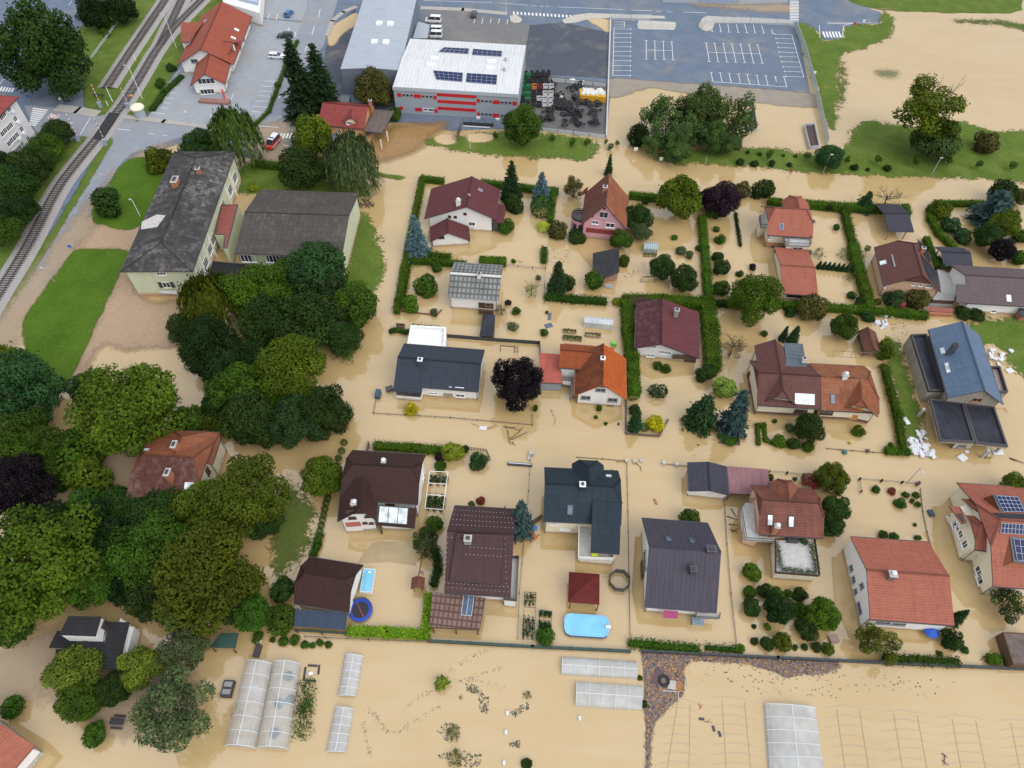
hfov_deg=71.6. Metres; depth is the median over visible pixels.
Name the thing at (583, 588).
gazebo
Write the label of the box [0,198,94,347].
silted road
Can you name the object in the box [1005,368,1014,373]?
foam sheet
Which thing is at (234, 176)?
window
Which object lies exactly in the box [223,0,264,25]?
shop
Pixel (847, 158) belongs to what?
sapling
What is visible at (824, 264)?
cypress
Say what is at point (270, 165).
hedge
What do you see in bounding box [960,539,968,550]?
window
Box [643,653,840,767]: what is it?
floating debris
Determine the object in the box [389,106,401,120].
shrub
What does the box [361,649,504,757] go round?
drifting chaff
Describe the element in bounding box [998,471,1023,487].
tree
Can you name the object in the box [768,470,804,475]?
wire fence
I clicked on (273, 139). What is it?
fire service van
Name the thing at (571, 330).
raised bed
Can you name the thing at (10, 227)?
tree
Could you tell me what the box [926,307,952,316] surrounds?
wood store
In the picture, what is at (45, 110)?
road markings
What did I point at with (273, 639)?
shrub
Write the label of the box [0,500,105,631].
tree
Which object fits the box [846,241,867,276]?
hedge
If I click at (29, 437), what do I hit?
tree
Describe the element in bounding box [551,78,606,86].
fence
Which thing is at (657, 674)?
debris board
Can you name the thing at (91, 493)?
tree
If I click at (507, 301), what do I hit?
shrub
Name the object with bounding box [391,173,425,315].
hedge
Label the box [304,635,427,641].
wire fence
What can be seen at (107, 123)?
crossing deck
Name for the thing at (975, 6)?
field grass
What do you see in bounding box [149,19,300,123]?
station forecourt
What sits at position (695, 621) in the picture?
glass table
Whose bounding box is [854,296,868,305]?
shrub
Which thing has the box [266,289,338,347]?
tree
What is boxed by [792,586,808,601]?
tree
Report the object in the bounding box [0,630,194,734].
water
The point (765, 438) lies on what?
hedge
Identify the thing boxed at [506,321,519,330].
tree
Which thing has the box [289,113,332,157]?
tree
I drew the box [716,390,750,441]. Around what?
conifer
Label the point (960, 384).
unfinished house
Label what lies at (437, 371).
bungalow
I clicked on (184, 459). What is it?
villa
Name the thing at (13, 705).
tree
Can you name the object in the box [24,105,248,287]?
level crossing road
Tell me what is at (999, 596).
tree
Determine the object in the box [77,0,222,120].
rail verge grass
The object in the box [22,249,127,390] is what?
long lawn
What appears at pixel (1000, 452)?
foam sheet
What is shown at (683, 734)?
drowned tunnel
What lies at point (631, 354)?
hedge
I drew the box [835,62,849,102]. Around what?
drowned field tufts
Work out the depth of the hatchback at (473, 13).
215.18 m
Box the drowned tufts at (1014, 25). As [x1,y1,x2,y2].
[951,19,1023,30]
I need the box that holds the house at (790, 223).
[755,195,815,252]
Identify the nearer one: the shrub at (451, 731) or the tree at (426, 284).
the shrub at (451, 731)
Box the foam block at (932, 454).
[929,451,936,458]
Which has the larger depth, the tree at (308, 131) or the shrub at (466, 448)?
the tree at (308, 131)
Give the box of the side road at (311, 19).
[255,0,336,159]
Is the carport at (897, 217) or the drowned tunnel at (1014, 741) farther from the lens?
the carport at (897, 217)
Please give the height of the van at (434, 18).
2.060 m
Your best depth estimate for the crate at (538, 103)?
186.00 m
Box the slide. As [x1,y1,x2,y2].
[526,530,537,539]
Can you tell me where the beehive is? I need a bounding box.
[828,635,839,643]
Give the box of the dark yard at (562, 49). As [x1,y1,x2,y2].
[525,22,608,77]
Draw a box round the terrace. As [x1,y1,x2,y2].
[928,263,955,307]
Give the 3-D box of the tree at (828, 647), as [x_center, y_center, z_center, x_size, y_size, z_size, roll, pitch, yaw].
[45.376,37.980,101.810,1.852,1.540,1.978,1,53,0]
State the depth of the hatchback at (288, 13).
214.27 m
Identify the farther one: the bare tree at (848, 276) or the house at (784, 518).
the bare tree at (848, 276)
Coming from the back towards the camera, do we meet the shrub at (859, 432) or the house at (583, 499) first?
the shrub at (859, 432)
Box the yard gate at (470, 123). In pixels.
[463,120,493,126]
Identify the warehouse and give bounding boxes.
[340,0,430,95]
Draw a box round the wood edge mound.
[332,349,354,364]
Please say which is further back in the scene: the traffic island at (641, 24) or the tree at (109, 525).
the traffic island at (641, 24)
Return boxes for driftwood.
[504,426,526,444]
[727,508,738,532]
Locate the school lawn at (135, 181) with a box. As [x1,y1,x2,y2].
[92,157,163,229]
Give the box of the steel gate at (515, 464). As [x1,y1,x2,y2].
[507,462,531,466]
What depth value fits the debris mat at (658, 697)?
98.37 m
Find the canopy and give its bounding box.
[610,13,651,20]
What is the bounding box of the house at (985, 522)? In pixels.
[945,482,1023,596]
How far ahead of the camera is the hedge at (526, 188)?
164.62 m
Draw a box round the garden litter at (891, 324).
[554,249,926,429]
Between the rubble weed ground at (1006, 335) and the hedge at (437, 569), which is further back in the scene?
the rubble weed ground at (1006, 335)
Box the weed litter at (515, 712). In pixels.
[437,683,528,767]
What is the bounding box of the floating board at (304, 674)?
[303,667,306,680]
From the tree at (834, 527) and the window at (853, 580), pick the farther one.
the tree at (834, 527)
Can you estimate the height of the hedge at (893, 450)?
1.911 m
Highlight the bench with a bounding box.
[396,323,404,327]
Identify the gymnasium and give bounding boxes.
[234,190,360,274]
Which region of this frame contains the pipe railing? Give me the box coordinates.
[90,21,117,57]
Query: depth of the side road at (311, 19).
208.56 m
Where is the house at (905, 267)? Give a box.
[871,239,940,308]
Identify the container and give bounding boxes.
[374,389,381,399]
[579,87,605,102]
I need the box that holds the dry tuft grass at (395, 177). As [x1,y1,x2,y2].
[376,173,404,179]
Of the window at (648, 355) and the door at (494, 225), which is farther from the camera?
the door at (494, 225)
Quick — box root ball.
[358,199,374,207]
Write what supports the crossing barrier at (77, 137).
on the embankment grass at (7, 249)
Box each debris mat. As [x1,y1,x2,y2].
[640,653,687,767]
[693,657,839,677]
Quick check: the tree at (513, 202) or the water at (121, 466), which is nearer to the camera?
the water at (121, 466)
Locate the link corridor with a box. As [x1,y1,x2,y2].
[215,204,242,262]
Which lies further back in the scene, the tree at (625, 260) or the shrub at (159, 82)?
the shrub at (159, 82)
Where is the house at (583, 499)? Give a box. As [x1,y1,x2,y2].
[543,459,622,564]
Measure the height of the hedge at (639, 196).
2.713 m
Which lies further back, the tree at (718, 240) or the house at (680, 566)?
the tree at (718, 240)
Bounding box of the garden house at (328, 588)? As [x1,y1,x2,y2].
[294,556,362,635]
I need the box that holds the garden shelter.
[935,246,972,269]
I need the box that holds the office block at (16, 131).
[0,95,35,156]
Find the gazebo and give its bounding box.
[568,572,599,610]
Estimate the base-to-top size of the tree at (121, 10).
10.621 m
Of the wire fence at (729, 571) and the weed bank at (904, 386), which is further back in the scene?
the weed bank at (904, 386)
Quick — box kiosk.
[130,103,145,118]
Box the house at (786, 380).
[747,339,879,423]
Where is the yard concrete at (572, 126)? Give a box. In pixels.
[522,76,607,133]
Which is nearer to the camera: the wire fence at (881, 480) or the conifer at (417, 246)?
the wire fence at (881, 480)
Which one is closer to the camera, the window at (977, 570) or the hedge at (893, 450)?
the window at (977, 570)
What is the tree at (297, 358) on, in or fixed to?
on the ground
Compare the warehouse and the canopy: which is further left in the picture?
the warehouse
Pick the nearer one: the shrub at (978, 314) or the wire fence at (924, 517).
the wire fence at (924, 517)
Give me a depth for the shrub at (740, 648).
101.59 m
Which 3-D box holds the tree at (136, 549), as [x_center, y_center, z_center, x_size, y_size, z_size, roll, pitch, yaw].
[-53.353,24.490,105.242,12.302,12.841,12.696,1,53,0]
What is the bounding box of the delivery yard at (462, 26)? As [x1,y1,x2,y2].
[415,10,530,44]
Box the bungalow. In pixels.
[393,343,484,401]
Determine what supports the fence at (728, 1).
on the car park at (688, 62)
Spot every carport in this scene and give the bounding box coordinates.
[726,466,768,499]
[875,204,913,239]
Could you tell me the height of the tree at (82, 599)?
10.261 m
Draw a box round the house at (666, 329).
[631,297,699,362]
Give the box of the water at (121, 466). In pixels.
[19,441,137,539]
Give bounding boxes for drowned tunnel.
[656,698,699,767]
[708,696,761,767]
[822,705,878,767]
[880,710,937,767]
[939,715,998,767]
[996,719,1022,767]
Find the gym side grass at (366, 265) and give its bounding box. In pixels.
[346,212,386,291]
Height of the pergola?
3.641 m
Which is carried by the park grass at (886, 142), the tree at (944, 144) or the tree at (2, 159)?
the tree at (944, 144)
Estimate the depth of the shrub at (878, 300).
143.77 m
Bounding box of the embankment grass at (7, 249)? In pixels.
[0,136,86,270]
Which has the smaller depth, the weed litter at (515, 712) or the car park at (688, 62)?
the weed litter at (515, 712)
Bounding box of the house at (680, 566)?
[640,517,720,620]
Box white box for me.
[479,426,486,430]
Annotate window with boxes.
[8,121,14,129]
[100,619,108,637]
[156,272,166,275]
[157,282,175,288]
[198,78,215,84]
[199,89,215,94]
[203,255,209,268]
[205,466,211,476]
[207,242,213,256]
[210,233,216,245]
[227,183,233,197]
[232,170,237,184]
[239,254,256,262]
[264,255,278,262]
[396,392,420,396]
[455,394,464,397]
[469,222,475,226]
[580,395,590,400]
[591,220,598,224]
[595,388,605,392]
[599,212,607,218]
[605,223,614,228]
[607,398,617,402]
[646,353,654,357]
[663,351,670,355]
[793,409,807,413]
[819,411,833,415]
[848,564,853,572]
[851,575,855,584]
[856,601,861,615]
[859,582,864,590]
[875,621,891,625]
[890,623,906,626]
[950,519,957,529]
[954,524,959,531]
[956,529,963,539]
[957,445,966,448]
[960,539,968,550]
[970,398,982,402]
[973,565,982,578]
[975,573,983,586]
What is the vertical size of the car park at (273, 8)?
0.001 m
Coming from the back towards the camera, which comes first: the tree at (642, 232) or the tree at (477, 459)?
the tree at (642, 232)
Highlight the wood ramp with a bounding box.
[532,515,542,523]
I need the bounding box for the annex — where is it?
[208,261,293,297]
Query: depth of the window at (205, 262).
145.29 m
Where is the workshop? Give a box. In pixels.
[392,39,525,119]
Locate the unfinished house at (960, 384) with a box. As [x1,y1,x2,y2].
[903,321,1007,457]
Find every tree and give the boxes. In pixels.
[0,0,93,101]
[0,150,7,168]
[0,163,41,203]
[0,193,41,224]
[0,214,26,246]
[0,347,67,425]
[0,405,63,466]
[0,452,56,519]
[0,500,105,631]
[0,589,48,648]
[0,694,25,719]
[4,142,55,181]
[27,131,64,161]
[27,499,69,552]
[38,447,68,477]
[39,642,104,696]
[40,118,75,145]
[48,475,67,495]
[49,427,107,472]
[49,540,123,610]
[52,674,102,723]
[55,497,137,569]
[59,453,114,495]
[61,362,188,456]
[62,369,104,405]
[63,487,116,535]
[75,0,111,28]
[81,720,105,749]
[88,186,121,217]
[93,670,132,708]
[100,486,137,525]
[102,0,138,23]
[102,507,189,588]
[102,571,139,608]
[108,484,125,493]
[116,644,166,693]
[121,486,184,540]
[122,572,163,623]
[126,661,216,752]
[144,146,172,174]
[148,519,267,640]
[154,596,191,625]
[155,625,211,671]
[165,311,193,342]
[165,477,226,529]
[170,404,206,430]
[176,268,241,340]
[176,312,242,378]
[177,127,216,150]
[187,515,242,571]
[195,451,292,538]
[197,343,252,388]
[197,411,221,431]
[200,385,232,420]
[202,361,270,418]
[206,103,268,173]
[217,387,271,445]
[217,583,254,626]
[218,262,294,322]
[229,591,269,632]
[235,292,303,351]
[241,338,273,367]
[243,403,285,450]
[244,505,285,540]
[248,332,327,400]
[254,341,290,370]
[257,372,289,406]
[264,257,299,296]
[265,603,298,636]
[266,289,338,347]
[269,391,324,449]
[269,577,294,603]
[276,574,287,587]
[277,144,329,189]
[284,240,349,294]
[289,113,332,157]
[294,382,354,440]
[298,454,342,496]
[302,272,348,313]
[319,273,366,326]
[322,128,384,202]
[323,321,364,356]
[330,277,379,328]
[353,65,392,105]
[400,294,418,313]
[412,273,437,298]
[412,525,438,559]
[441,442,464,461]
[469,451,489,470]
[490,356,543,412]
[494,303,508,315]
[501,103,542,145]
[504,194,523,214]
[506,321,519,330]
[524,280,540,298]
[535,628,554,647]
[548,220,567,239]
[563,175,582,197]
[564,273,575,291]
[584,270,603,289]
[609,228,633,248]
[619,254,629,266]
[626,122,649,146]
[626,203,654,228]
[633,223,652,240]
[638,93,678,147]
[641,131,664,155]
[646,383,667,398]
[649,253,675,279]
[655,173,702,219]
[663,110,700,150]
[664,140,692,163]
[669,263,698,291]
[672,81,722,136]
[678,508,700,521]
[694,118,728,152]
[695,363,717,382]
[698,190,710,205]
[703,179,741,217]
[705,90,757,137]
[709,355,719,368]
[711,251,723,260]
[711,376,738,397]
[712,259,730,274]
[712,280,730,295]
[713,234,725,244]
[718,132,742,153]
[720,332,747,359]
[724,272,785,327]
[733,180,750,198]
[742,562,761,582]
[742,597,760,617]
[743,585,757,597]
[750,179,776,199]
[756,583,772,597]
[760,636,773,651]
[762,592,796,624]
[771,631,792,651]
[772,586,782,596]
[783,589,792,597]
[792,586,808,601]
[793,412,826,443]
[793,601,807,617]
[794,615,819,641]
[795,292,829,320]
[801,472,820,489]
[804,595,842,631]
[810,461,851,496]
[811,642,821,652]
[814,143,845,168]
[821,494,851,521]
[822,642,834,655]
[824,513,845,537]
[829,312,859,339]
[841,204,851,212]
[845,270,856,279]
[854,621,903,666]
[864,245,870,250]
[873,186,908,203]
[875,338,896,360]
[882,290,906,307]
[892,73,969,147]
[906,289,932,309]
[909,116,963,161]
[928,200,953,219]
[940,217,961,232]
[941,628,964,651]
[953,227,971,245]
[971,223,1004,246]
[972,130,1000,153]
[985,208,1022,236]
[986,178,1019,203]
[987,238,1017,261]
[989,588,1023,624]
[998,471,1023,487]
[1012,229,1023,242]
[1015,188,1023,204]
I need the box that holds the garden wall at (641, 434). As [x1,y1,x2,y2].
[625,400,668,436]
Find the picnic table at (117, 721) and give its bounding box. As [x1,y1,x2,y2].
[109,714,125,729]
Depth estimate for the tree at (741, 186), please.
163.06 m
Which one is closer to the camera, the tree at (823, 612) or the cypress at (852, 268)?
the tree at (823, 612)
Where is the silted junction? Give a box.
[106,144,169,185]
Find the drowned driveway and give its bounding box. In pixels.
[357,541,420,565]
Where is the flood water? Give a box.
[0,0,1023,767]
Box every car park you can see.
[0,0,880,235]
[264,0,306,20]
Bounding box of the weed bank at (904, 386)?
[885,336,925,442]
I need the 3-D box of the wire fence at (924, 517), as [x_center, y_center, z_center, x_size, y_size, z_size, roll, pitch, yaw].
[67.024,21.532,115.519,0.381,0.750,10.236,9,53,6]
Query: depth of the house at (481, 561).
102.34 m
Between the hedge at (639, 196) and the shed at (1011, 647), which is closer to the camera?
the shed at (1011, 647)
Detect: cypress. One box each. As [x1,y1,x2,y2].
[815,261,821,269]
[821,261,826,269]
[824,262,831,270]
[829,262,835,270]
[835,263,840,271]
[839,263,845,271]
[844,264,849,272]
[849,264,854,273]
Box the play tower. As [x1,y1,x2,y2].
[411,552,430,591]
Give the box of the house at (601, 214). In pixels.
[571,173,628,240]
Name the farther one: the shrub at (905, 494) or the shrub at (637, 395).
the shrub at (637, 395)
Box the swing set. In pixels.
[500,345,517,352]
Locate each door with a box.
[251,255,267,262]
[345,522,360,526]
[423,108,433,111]
[437,93,475,97]
[437,100,475,104]
[438,107,475,111]
[443,393,452,396]
[478,302,492,308]
[492,223,497,230]
[586,228,614,234]
[687,491,703,494]
[707,492,725,496]
[786,295,801,297]
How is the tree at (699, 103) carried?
on the ground
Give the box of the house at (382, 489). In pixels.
[337,450,425,533]
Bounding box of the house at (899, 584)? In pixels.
[842,536,954,631]
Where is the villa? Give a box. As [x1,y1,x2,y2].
[126,429,226,505]
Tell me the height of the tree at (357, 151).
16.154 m
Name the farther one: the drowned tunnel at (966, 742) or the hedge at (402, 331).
the hedge at (402, 331)
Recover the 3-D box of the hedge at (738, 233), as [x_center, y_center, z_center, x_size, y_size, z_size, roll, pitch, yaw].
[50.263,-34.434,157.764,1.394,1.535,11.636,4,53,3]
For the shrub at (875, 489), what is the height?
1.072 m
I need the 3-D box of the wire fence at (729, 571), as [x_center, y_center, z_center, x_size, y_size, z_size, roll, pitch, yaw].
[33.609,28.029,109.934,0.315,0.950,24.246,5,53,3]
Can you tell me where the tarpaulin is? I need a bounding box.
[544,322,552,328]
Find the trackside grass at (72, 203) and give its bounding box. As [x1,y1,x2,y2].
[1,138,112,314]
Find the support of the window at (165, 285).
in the school
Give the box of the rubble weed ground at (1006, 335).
[966,315,1023,377]
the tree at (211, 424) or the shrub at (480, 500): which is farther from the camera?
the tree at (211, 424)
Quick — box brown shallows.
[369,122,445,161]
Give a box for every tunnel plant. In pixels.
[270,728,279,739]
[275,698,284,708]
[283,670,293,680]
[285,695,294,703]
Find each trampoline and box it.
[349,596,371,621]
[609,569,629,591]
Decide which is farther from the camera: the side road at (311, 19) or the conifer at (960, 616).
the side road at (311, 19)
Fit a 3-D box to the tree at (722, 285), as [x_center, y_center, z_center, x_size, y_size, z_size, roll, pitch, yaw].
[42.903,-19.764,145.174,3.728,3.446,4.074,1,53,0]
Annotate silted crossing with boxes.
[247,121,292,160]
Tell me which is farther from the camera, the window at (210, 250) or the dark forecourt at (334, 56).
the dark forecourt at (334, 56)
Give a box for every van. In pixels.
[265,132,280,149]
[425,14,441,23]
[428,29,442,38]
[429,25,442,30]
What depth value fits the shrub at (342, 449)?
121.14 m
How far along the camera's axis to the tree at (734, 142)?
171.25 m
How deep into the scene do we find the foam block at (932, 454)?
122.00 m
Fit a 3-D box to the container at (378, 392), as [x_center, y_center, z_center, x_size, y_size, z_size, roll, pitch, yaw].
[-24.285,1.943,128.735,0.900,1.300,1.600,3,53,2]
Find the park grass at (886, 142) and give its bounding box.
[652,120,1023,184]
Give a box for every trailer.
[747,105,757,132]
[803,123,819,149]
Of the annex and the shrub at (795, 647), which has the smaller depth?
the shrub at (795, 647)
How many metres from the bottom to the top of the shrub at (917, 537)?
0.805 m
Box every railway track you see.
[0,0,210,314]
[97,0,172,87]
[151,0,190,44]
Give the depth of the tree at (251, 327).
128.11 m
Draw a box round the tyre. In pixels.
[658,674,669,686]
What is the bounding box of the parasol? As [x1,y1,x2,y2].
[924,628,938,638]
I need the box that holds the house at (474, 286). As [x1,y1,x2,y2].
[447,262,502,337]
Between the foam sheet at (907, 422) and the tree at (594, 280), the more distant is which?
the tree at (594, 280)
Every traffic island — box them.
[510,14,521,22]
[562,13,665,23]
[637,20,675,29]
[699,16,719,30]
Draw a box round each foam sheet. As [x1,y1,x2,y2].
[903,417,910,424]
[957,453,968,461]
[991,449,1004,454]
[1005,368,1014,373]
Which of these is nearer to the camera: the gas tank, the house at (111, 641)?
the house at (111, 641)
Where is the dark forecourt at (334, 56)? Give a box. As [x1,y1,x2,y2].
[324,9,355,95]
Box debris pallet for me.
[676,681,682,691]
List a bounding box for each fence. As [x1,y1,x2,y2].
[294,629,346,633]
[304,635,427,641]
[373,400,532,425]
[428,639,630,652]
[447,334,540,352]
[468,447,490,460]
[517,456,530,638]
[542,127,605,138]
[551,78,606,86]
[576,456,624,460]
[627,477,630,634]
[642,649,1023,670]
[663,0,786,3]
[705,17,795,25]
[724,497,736,643]
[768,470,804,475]
[795,21,829,144]
[826,448,884,452]
[858,477,919,492]
[920,488,930,544]
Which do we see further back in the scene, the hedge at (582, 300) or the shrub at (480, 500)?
the hedge at (582, 300)
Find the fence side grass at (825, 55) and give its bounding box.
[795,11,896,129]
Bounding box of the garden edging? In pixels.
[401,309,441,314]
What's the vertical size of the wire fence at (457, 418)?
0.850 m
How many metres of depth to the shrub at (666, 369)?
132.51 m
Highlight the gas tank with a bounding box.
[385,385,392,392]
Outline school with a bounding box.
[120,151,241,295]
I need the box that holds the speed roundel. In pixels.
[48,114,58,118]
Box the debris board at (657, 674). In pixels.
[651,667,663,685]
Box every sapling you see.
[569,138,575,146]
[584,139,590,144]
[607,143,613,149]
[765,149,773,158]
[803,151,810,158]
[844,155,850,163]
[875,154,882,163]
[913,155,921,165]
[975,160,983,167]
[1009,161,1017,170]
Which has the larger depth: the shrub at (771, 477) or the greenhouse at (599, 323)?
the greenhouse at (599, 323)
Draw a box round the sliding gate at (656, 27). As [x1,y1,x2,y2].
[637,23,675,28]
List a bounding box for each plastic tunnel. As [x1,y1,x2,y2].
[224,659,272,748]
[257,660,300,749]
[326,706,353,752]
[337,653,363,696]
[561,656,636,678]
[575,681,642,710]
[763,703,823,767]
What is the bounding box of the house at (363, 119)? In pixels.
[316,99,393,148]
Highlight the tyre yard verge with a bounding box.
[424,130,599,161]
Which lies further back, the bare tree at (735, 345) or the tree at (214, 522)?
the bare tree at (735, 345)
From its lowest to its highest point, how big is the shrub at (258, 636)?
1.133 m
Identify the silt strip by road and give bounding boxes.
[327,13,357,45]
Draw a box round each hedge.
[146,72,185,110]
[249,158,294,170]
[254,38,298,126]
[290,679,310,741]
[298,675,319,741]
[308,531,324,557]
[346,591,431,642]
[371,439,445,455]
[390,325,409,334]
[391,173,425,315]
[400,261,414,296]
[408,255,467,268]
[420,174,444,184]
[422,248,453,258]
[428,545,443,587]
[479,255,506,266]
[481,178,559,194]
[539,246,548,265]
[542,290,609,306]
[547,186,556,223]
[618,294,641,396]
[620,292,714,310]
[626,636,701,655]
[628,190,657,202]
[697,213,714,296]
[697,294,723,373]
[701,640,737,653]
[714,298,737,308]
[734,212,742,246]
[755,422,773,445]
[767,196,782,206]
[781,298,931,320]
[805,198,910,214]
[839,207,858,245]
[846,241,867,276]
[854,268,876,308]
[877,361,910,454]
[879,650,962,668]
[882,444,912,456]
[902,203,913,218]
[921,235,941,269]
[925,198,1015,246]
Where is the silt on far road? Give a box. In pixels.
[696,3,796,11]
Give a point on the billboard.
(458, 131)
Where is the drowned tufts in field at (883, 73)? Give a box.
[876,69,898,77]
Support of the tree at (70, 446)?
on the water at (121, 466)
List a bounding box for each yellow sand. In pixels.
[434,133,455,144]
[465,133,494,142]
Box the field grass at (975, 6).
[849,0,1022,12]
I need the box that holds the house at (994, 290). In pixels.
[949,265,1023,314]
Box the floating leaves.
[706,665,954,697]
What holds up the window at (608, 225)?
in the house at (601, 214)
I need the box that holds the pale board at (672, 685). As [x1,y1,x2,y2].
[668,680,675,689]
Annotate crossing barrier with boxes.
[65,113,80,141]
[91,84,102,107]
[94,119,107,145]
[121,89,129,108]
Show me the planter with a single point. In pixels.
(257, 650)
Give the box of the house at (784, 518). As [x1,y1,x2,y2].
[740,478,824,581]
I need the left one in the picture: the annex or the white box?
the annex
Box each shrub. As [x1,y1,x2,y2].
[97,28,105,33]
[105,20,116,28]
[154,77,164,88]
[165,63,176,72]
[247,182,259,191]
[251,631,263,643]
[269,637,275,642]
[277,636,288,646]
[289,634,299,645]
[300,640,309,648]
[309,642,315,648]
[316,638,323,646]
[318,516,325,521]
[321,505,327,511]
[324,641,331,647]
[335,454,341,461]
[338,447,344,453]
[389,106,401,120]
[403,402,418,415]
[425,515,443,532]
[430,308,437,316]
[432,263,442,272]
[434,453,444,461]
[434,460,446,472]
[434,674,450,691]
[446,724,459,741]
[446,747,463,767]
[462,445,468,452]
[475,496,485,504]
[498,218,514,234]
[504,299,511,305]
[512,306,520,314]
[520,757,532,767]
[522,690,531,699]
[530,194,553,218]
[533,404,537,411]
[537,221,548,232]
[540,329,548,335]
[567,228,586,244]
[596,405,601,410]
[611,297,621,305]
[627,381,641,400]
[628,404,639,414]
[642,423,648,431]
[642,700,647,707]
[644,414,664,432]
[653,361,661,369]
[659,363,670,373]
[671,235,677,239]
[676,246,686,254]
[686,250,693,258]
[705,205,722,218]
[713,226,719,231]
[717,430,738,446]
[735,270,743,276]
[735,643,745,653]
[736,158,744,165]
[749,263,755,270]
[750,160,758,166]
[750,637,758,645]
[760,330,767,336]
[763,623,770,630]
[768,160,775,166]
[768,474,773,480]
[772,433,786,448]
[784,307,797,317]
[785,423,793,431]
[786,437,801,449]
[793,644,798,650]
[801,643,808,650]
[802,441,814,452]
[811,247,826,259]
[833,224,839,229]
[837,247,851,259]
[846,291,856,298]
[850,164,858,170]
[851,424,866,436]
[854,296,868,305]
[860,310,875,322]
[871,485,880,493]
[875,298,881,304]
[879,530,888,537]
[883,164,891,171]
[887,487,895,495]
[889,532,899,538]
[893,497,907,508]
[901,491,909,497]
[912,492,920,498]
[914,501,921,506]
[914,535,921,539]
[936,650,942,656]
[955,305,970,320]
[961,646,969,653]
[968,308,985,321]
[985,652,1002,665]
[1012,250,1023,264]
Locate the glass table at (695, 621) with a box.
[691,617,703,625]
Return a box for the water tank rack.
[219,680,235,697]
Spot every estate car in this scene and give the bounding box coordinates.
[268,51,285,59]
[276,31,293,38]
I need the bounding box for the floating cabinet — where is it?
[927,509,934,516]
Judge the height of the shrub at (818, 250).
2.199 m
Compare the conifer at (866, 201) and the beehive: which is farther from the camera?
the conifer at (866, 201)
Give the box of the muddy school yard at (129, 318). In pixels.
[69,224,197,386]
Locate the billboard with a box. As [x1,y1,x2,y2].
[457,122,460,138]
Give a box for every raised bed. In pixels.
[563,328,576,333]
[563,334,581,341]
[585,332,600,337]
[643,253,656,256]
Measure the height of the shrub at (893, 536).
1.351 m
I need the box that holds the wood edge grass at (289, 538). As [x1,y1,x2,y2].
[267,479,318,576]
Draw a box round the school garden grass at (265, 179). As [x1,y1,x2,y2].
[238,156,366,196]
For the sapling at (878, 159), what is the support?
on the park grass at (886, 142)
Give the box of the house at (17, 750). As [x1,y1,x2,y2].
[0,721,43,767]
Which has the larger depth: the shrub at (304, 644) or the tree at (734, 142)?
the tree at (734, 142)
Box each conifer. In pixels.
[0,341,39,365]
[161,608,191,640]
[278,38,323,125]
[304,42,340,113]
[404,214,431,262]
[499,160,522,203]
[504,499,538,543]
[531,172,550,207]
[546,260,567,294]
[603,154,612,175]
[626,408,643,433]
[679,394,719,445]
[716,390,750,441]
[777,326,789,342]
[783,325,800,342]
[856,191,874,215]
[950,609,969,628]
[963,190,1013,233]
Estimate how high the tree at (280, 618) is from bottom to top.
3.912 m
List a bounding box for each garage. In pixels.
[407,325,446,346]
[686,461,728,499]
[774,247,817,300]
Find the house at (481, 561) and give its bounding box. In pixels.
[444,505,518,607]
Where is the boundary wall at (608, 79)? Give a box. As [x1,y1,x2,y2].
[606,19,610,137]
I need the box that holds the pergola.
[429,592,485,634]
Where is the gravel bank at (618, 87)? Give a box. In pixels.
[606,78,821,106]
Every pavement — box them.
[53,104,100,116]
[122,115,207,128]
[325,6,357,35]
[420,6,507,14]
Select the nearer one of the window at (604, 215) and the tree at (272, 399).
the tree at (272, 399)
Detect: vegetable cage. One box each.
[425,471,448,513]
[522,592,535,639]
[538,610,552,628]
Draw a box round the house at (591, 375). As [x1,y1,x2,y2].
[539,343,626,406]
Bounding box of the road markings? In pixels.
[0,0,852,145]
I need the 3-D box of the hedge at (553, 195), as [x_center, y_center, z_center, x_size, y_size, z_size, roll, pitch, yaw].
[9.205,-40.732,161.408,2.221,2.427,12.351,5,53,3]
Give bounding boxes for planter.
[252,640,262,657]
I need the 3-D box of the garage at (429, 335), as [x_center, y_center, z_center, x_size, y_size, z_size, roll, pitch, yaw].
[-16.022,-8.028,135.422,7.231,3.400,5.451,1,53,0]
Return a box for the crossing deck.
[93,112,118,139]
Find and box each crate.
[526,83,530,88]
[536,101,541,106]
[538,72,542,77]
[542,101,546,106]
[543,83,547,88]
[548,90,553,95]
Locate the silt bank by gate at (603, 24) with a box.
[587,18,609,31]
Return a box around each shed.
[210,633,238,653]
[337,95,350,101]
[593,248,618,287]
[856,327,880,357]
[995,632,1023,666]
[1014,308,1023,320]
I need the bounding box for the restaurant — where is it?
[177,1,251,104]
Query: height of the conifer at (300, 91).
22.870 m
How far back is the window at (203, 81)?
186.19 m
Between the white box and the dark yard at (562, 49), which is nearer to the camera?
the white box
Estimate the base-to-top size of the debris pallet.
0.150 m
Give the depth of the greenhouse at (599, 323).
138.67 m
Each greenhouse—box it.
[584,316,613,329]
[643,242,657,253]
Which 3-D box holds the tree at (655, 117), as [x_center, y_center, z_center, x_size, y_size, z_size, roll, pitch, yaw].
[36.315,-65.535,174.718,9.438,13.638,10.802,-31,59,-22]
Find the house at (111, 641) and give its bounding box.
[49,616,141,670]
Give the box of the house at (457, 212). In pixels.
[424,176,504,246]
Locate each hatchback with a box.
[283,10,293,17]
[470,10,476,17]
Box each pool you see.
[360,568,375,593]
[564,613,610,638]

